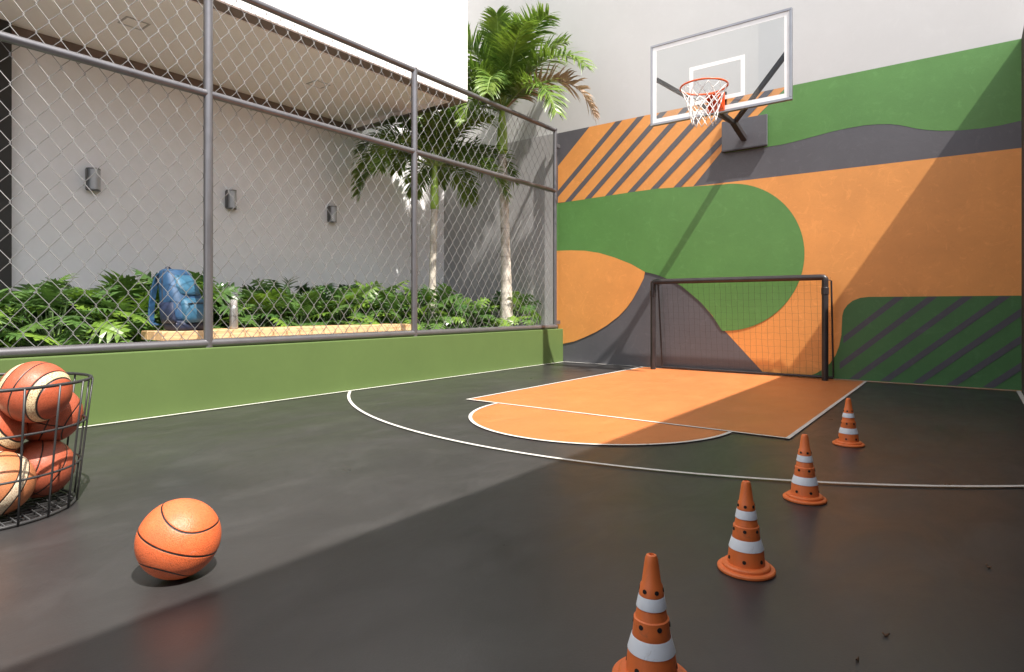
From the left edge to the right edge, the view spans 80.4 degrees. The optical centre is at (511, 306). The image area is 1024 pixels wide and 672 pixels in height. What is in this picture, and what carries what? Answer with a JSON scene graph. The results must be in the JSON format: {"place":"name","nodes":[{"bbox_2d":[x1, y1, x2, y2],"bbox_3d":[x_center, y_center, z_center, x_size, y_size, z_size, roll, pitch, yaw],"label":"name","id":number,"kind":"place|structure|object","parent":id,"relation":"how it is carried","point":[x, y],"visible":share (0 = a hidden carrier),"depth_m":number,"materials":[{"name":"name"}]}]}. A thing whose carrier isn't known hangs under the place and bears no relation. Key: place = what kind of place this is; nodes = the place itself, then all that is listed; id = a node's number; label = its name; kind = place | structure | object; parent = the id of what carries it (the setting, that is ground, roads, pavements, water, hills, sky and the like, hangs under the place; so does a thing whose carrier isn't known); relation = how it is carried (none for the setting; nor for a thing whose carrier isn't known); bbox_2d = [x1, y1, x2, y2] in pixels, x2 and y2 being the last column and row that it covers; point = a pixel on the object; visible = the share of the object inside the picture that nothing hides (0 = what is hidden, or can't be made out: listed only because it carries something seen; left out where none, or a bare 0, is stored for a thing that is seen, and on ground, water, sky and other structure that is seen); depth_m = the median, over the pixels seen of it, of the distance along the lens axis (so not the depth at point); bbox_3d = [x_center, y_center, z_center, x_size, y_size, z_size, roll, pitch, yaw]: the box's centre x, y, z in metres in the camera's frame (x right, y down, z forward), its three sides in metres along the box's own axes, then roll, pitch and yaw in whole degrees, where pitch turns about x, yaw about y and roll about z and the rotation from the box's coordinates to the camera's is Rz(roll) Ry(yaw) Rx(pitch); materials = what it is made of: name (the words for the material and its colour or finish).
{"place":"outdoors","nodes":[
{"label":"outdoors","id":0,"kind":"place"},
{"bbox_2d":[0,362,1023,671],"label":"court floor","id":1,"kind":"structure","parent":0,"point":[354,538],"depth_m":2.04,"materials":[{"name":"grey paint"}]},
{"bbox_2d":[0,372,93,529],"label":"wire basket","id":2,"kind":"object","parent":1,"relation":"on","point":[69,493],"visible":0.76,"depth_m":2.34,"materials":[{"name":"grey metal"}]},
{"bbox_2d":[0,410,27,451],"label":"basketball","id":3,"kind":"object","parent":2,"relation":"in","point":[9,426],"visible":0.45,"depth_m":2.33,"materials":[{"name":"orange rubber"}]},
{"bbox_2d":[0,451,36,515],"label":"basketball","id":4,"kind":"object","parent":2,"relation":"in","point":[9,465],"visible":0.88,"depth_m":2.24,"materials":[{"name":"orange rubber"}]},
{"bbox_2d":[0,361,72,422],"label":"basketball","id":5,"kind":"object","parent":2,"relation":"in","point":[40,405],"visible":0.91,"depth_m":2.31,"materials":[{"name":"orange rubber"}]},
{"bbox_2d":[14,440,75,497],"bbox_3d":[-1.951,0.665,2.503,0.240,0.240,0.240,-24,-38,-1],"label":"basketball","id":6,"kind":"object","parent":2,"relation":"in","point":[38,454],"visible":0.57,"depth_m":2.45,"materials":[{"name":"orange rubber"}]},
{"bbox_2d":[25,393,83,440],"bbox_3d":[-1.955,0.455,2.557,0.240,0.240,0.240,25,-3,-35],"label":"basketball","id":7,"kind":"object","parent":2,"relation":"in","point":[68,414],"visible":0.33,"depth_m":2.50,"materials":[{"name":"orange rubber"}]},
{"bbox_2d":[134,498,220,579],"bbox_3d":[-0.987,0.686,1.796,0.227,0.227,0.227,25,-7,-19],"label":"basketball","id":8,"kind":"object","parent":1,"relation":"on","point":[177,539],"visible":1,"depth_m":1.72,"materials":[{"name":"orange rubber"}]},
{"bbox_2d":[79,362,1023,486],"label":"court lines","id":9,"kind":"object","parent":1,"relation":"on","point":[1021,395],"visible":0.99,"depth_m":3.81,"materials":[{"name":"white paint"}]},
{"bbox_2d":[612,553,686,671],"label":"traffic cone","id":10,"kind":"object","parent":1,"relation":"on","point":[650,646],"visible":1,"depth_m":1.27,"materials":[{"name":"orange plastic"}]},
{"bbox_2d":[468,367,863,444],"bbox_3d":[1.414,0.796,5.449,2.560,0.001,4.455,0,0,37],"label":"painted key","id":11,"kind":"object","parent":1,"relation":"on","point":[774,405],"visible":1,"depth_m":4.83,"materials":[{"name":"orange paint"}]},
{"bbox_2d":[650,274,833,380],"bbox_3d":[2.639,0.224,7.172,2.077,1.151,0.206,0,0,37],"label":"football goal","id":12,"kind":"object","parent":1,"relation":"on","point":[825,376],"visible":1,"depth_m":6.99,"materials":[{"name":"black paint"}]},
{"bbox_2d":[717,480,775,580],"bbox_3d":[0.712,0.664,1.842,0.167,0.270,0.167,0,0,17],"label":"traffic cone","id":13,"kind":"object","parent":1,"relation":"on","point":[744,559],"visible":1,"depth_m":1.81,"materials":[{"name":"orange plastic"}]},
{"bbox_2d":[783,434,826,504],"bbox_3d":[1.215,0.664,2.515,0.167,0.270,0.167,0,0,-10],"label":"traffic cone","id":14,"kind":"object","parent":1,"relation":"on","point":[804,488],"visible":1,"depth_m":2.48,"materials":[{"name":"orange plastic"}]},
{"bbox_2d":[832,398,864,447],"bbox_3d":[1.951,0.664,3.513,0.167,0.270,0.167,0,0,32],"label":"traffic cone","id":15,"kind":"object","parent":1,"relation":"on","point":[848,436],"visible":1,"depth_m":3.48,"materials":[{"name":"orange plastic"}]},
{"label":"garden soil","id":16,"kind":"structure","parent":0,"visible":0},
{"bbox_2d":[0,19,11,330],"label":"dark wall","id":17,"kind":"structure","parent":16,"relation":"on","point":[6,182],"depth_m":5.50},
{"bbox_2d":[0,305,38,347],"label":"philodendron","id":18,"kind":"object","parent":16,"relation":"on","point":[5,335],"visible":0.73,"depth_m":4.34,"materials":[{"name":"green plant"}]},
{"bbox_2d":[0,283,96,347],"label":"philodendron","id":19,"kind":"object","parent":16,"relation":"on","point":[23,293],"visible":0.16,"depth_m":4.96,"materials":[{"name":"green plant"}]},
{"bbox_2d":[0,273,144,346],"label":"philodendron","id":20,"kind":"object","parent":16,"relation":"on","point":[50,291],"visible":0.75,"depth_m":4.62,"materials":[{"name":"green plant"}]},
{"bbox_2d":[20,275,159,346],"bbox_3d":[-3.401,0.043,5.219,1.350,0.628,1.360,0,0,37],"label":"philodendron","id":21,"kind":"object","parent":16,"relation":"on","point":[122,291],"visible":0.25,"depth_m":5.07,"materials":[{"name":"green plant"}]},
{"bbox_2d":[40,269,154,343],"bbox_3d":[-3.772,0.009,5.534,1.333,0.697,1.371,0,0,37],"label":"philodendron","id":22,"kind":"object","parent":16,"relation":"on","point":[113,279],"visible":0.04,"depth_m":5.48,"materials":[{"name":"green plant"}]},
{"bbox_2d":[105,267,240,341],"bbox_3d":[-3.393,-0.013,6.091,1.296,0.740,1.304,0,0,-29],"label":"philodendron","id":23,"kind":"object","parent":16,"relation":"on","point":[195,276],"visible":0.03,"depth_m":5.94,"materials":[{"name":"green plant"}]},
{"bbox_2d":[109,281,250,341],"bbox_3d":[-3.084,0.048,5.704,1.297,0.619,1.339,0,0,37],"label":"philodendron","id":24,"kind":"object","parent":16,"relation":"on","point":[220,303],"visible":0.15,"depth_m":5.56,"materials":[{"name":"green plant"}]},
{"bbox_2d":[12,25,443,327],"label":"garden wall","id":25,"kind":"structure","parent":16,"relation":"on","point":[36,218],"depth_m":6.75,"materials":[{"name":"white paint"}]},
{"bbox_2d":[85,167,100,191],"bbox_3d":[-4.176,-1.270,6.050,0.105,0.224,0.134,0,0,37],"label":"wall lamp","id":26,"kind":"object","parent":25,"relation":"attached to","point":[93,182],"visible":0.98,"depth_m":6.01,"materials":[{"name":"grey metal"}]},
{"bbox_2d":[225,190,236,209],"bbox_3d":[-3.322,-1.270,7.184,0.105,0.224,0.134,0,0,37],"label":"wall lamp","id":27,"kind":"object","parent":25,"relation":"attached to","point":[230,202],"visible":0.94,"depth_m":7.14,"materials":[{"name":"grey metal"}]},
{"bbox_2d":[0,0,466,130],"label":"overhanging building","id":28,"kind":"structure","parent":25,"relation":"attached to","point":[429,36],"depth_m":6.38,"materials":[{"name":"beige paint"}]},
{"bbox_2d":[117,16,150,30],"bbox_3d":[-3.465,-2.598,5.554,0.200,0.006,0.200,0,0,37],"label":"recessed downlight","id":29,"kind":"object","parent":28,"relation":"attached to","point":[129,21],"visible":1,"depth_m":5.55,"materials":[{"name":"beige paint"}]},
{"bbox_2d":[306,80,330,88],"bbox_3d":[-2.258,-2.598,7.073,0.200,0.006,0.200,0,0,37],"label":"recessed downlight","id":30,"kind":"object","parent":28,"relation":"attached to","point":[319,84],"visible":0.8,"depth_m":7.08,"materials":[{"name":"beige paint"}]},
{"bbox_2d":[327,206,336,222],"bbox_3d":[-2.461,-1.270,8.326,0.105,0.224,0.134,0,0,37],"label":"wall lamp","id":31,"kind":"object","parent":25,"relation":"attached to","point":[332,210],"visible":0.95,"depth_m":8.28,"materials":[{"name":"grey metal"}]},
{"bbox_2d":[214,281,284,326],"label":"philodendron","id":32,"kind":"object","parent":16,"relation":"on","point":[245,297],"visible":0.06,"depth_m":6.58,"materials":[{"name":"green plant"}]},
{"bbox_2d":[213,286,302,328],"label":"philodendron","id":33,"kind":"object","parent":16,"relation":"on","point":[251,303],"visible":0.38,"depth_m":6.09,"materials":[{"name":"green plant"}]},
{"bbox_2d":[240,275,348,326],"bbox_3d":[-2.558,-0.024,7.113,1.372,0.761,1.337,0,0,37],"label":"philodendron","id":34,"kind":"object","parent":16,"relation":"on","point":[287,290],"visible":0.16,"depth_m":7.10,"materials":[{"name":"green plant"}]},
{"bbox_2d":[245,292,344,336],"bbox_3d":[-2.311,0.095,6.585,1.116,0.524,1.089,0,0,37],"label":"philodendron","id":35,"kind":"object","parent":16,"relation":"on","point":[306,307],"visible":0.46,"depth_m":6.49,"materials":[{"name":"green plant"}]},
{"bbox_2d":[293,283,368,324],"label":"philodendron","id":36,"kind":"object","parent":16,"relation":"on","point":[353,289],"visible":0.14,"depth_m":7.47,"materials":[{"name":"green plant"}]},
{"bbox_2d":[295,280,399,334],"bbox_3d":[-2.016,0.019,7.004,1.387,0.677,1.442,0,0,37],"label":"philodendron","id":37,"kind":"object","parent":16,"relation":"on","point":[332,304],"visible":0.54,"depth_m":6.94,"materials":[{"name":"green plant"}]},
{"bbox_2d":[324,280,421,332],"bbox_3d":[-1.835,-0.008,8.104,1.335,0.730,1.509,0,0,37],"label":"philodendron","id":38,"kind":"object","parent":16,"relation":"on","point":[388,288],"visible":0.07,"depth_m":8.04,"materials":[{"name":"green plant"}]},
{"bbox_2d":[344,289,428,330],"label":"philodendron","id":39,"kind":"object","parent":16,"relation":"on","point":[391,297],"visible":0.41,"depth_m":7.34,"materials":[{"name":"green plant"}]},
{"bbox_2d":[389,283,470,329],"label":"philodendron","id":40,"kind":"object","parent":16,"relation":"on","point":[432,321],"visible":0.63,"depth_m":7.72,"materials":[{"name":"green plant"}]},
{"bbox_2d":[349,104,520,323],"bbox_3d":[-1.077,-1.230,8.430,1.973,3.261,2.273,0,0,37],"label":"palm tree","id":41,"kind":"object","parent":16,"relation":"on","point":[391,154],"visible":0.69,"depth_m":8.40,"materials":[{"name":"green plant"}]},
{"bbox_2d":[409,290,485,326],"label":"philodendron","id":42,"kind":"object","parent":16,"relation":"on","point":[424,304],"visible":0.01,"depth_m":8.91,"materials":[{"name":"green plant"}]},
{"bbox_2d":[426,295,503,328],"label":"philodendron","id":43,"kind":"object","parent":16,"relation":"on","point":[481,313],"visible":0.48,"depth_m":8.30,"materials":[{"name":"green plant"}]},
{"bbox_2d":[444,134,552,327],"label":"garden end wall","id":44,"kind":"structure","parent":16,"relation":"on","point":[544,260],"depth_m":9.30,"materials":[{"name":"white paint"}]},
{"bbox_2d":[477,290,541,326],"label":"philodendron","id":45,"kind":"object","parent":16,"relation":"on","point":[517,307],"visible":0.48,"depth_m":8.76,"materials":[{"name":"green plant"}]},
{"bbox_2d":[451,2,599,325],"bbox_3d":[-0.180,-1.848,8.308,2.883,4.496,1.748,0,0,37],"label":"palm tree","id":46,"kind":"object","parent":16,"relation":"on","point":[501,53],"visible":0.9,"depth_m":8.12,"materials":[{"name":"green plant"}]},
{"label":"ground","id":47,"kind":"structure","parent":0,"visible":0},
{"bbox_2d":[0,329,562,427],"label":"planter wall","id":48,"kind":"structure","parent":47,"relation":"on","point":[133,385],"depth_m":5.12,"materials":[{"name":"green paint"}]},
{"bbox_2d":[0,0,559,358],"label":"chain link fence","id":49,"kind":"object","parent":48,"relation":"on","point":[207,94],"visible":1,"depth_m":5.09,"materials":[{"name":"grey metal"}]},
{"bbox_2d":[451,0,1023,390],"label":"mural wall","id":50,"kind":"structure","parent":47,"relation":"on","point":[877,179],"depth_m":6.87,"materials":[{"name":"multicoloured paint"}]},
{"bbox_2d":[650,7,792,152],"bbox_3d":[2.310,-2.390,6.631,1.439,1.110,1.450,0,0,-6],"label":"basketball hoop","id":51,"kind":"object","parent":50,"relation":"attached to","point":[739,133],"visible":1,"depth_m":6.42,"materials":[{"name":"grey paint"}]},
{"bbox_2d":[1021,28,1023,394],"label":"side wall","id":52,"kind":"structure","parent":47,"relation":"on","point":[1022,168],"depth_m":5.61,"materials":[{"name":"orange paint"}]},
{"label":"garden path","id":53,"kind":"structure","parent":0,"visible":0},
{"bbox_2d":[141,323,410,340],"bbox_3d":[-2.062,0.278,5.887,0.380,0.165,2.680,0,0,37],"label":"bench","id":54,"kind":"object","parent":53,"relation":"on","point":[185,335],"visible":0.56,"depth_m":5.45,"materials":[{"name":"brown wood"}]},
{"bbox_2d":[148,266,202,330],"bbox_3d":[-2.758,-0.073,5.028,0.417,0.534,0.352,0,0,17],"label":"backpack","id":55,"kind":"object","parent":54,"relation":"on","point":[176,294],"visible":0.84,"depth_m":4.91,"materials":[{"name":"blue fabric"}]},
{"bbox_2d":[229,300,237,328],"bbox_3d":[-2.428,0.066,5.286,0.070,0.256,0.070,0,0,37],"label":"bottle","id":56,"kind":"object","parent":54,"relation":"on","point":[234,309],"visible":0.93,"depth_m":5.26,"materials":[{"name":"plastic"}]}
]}

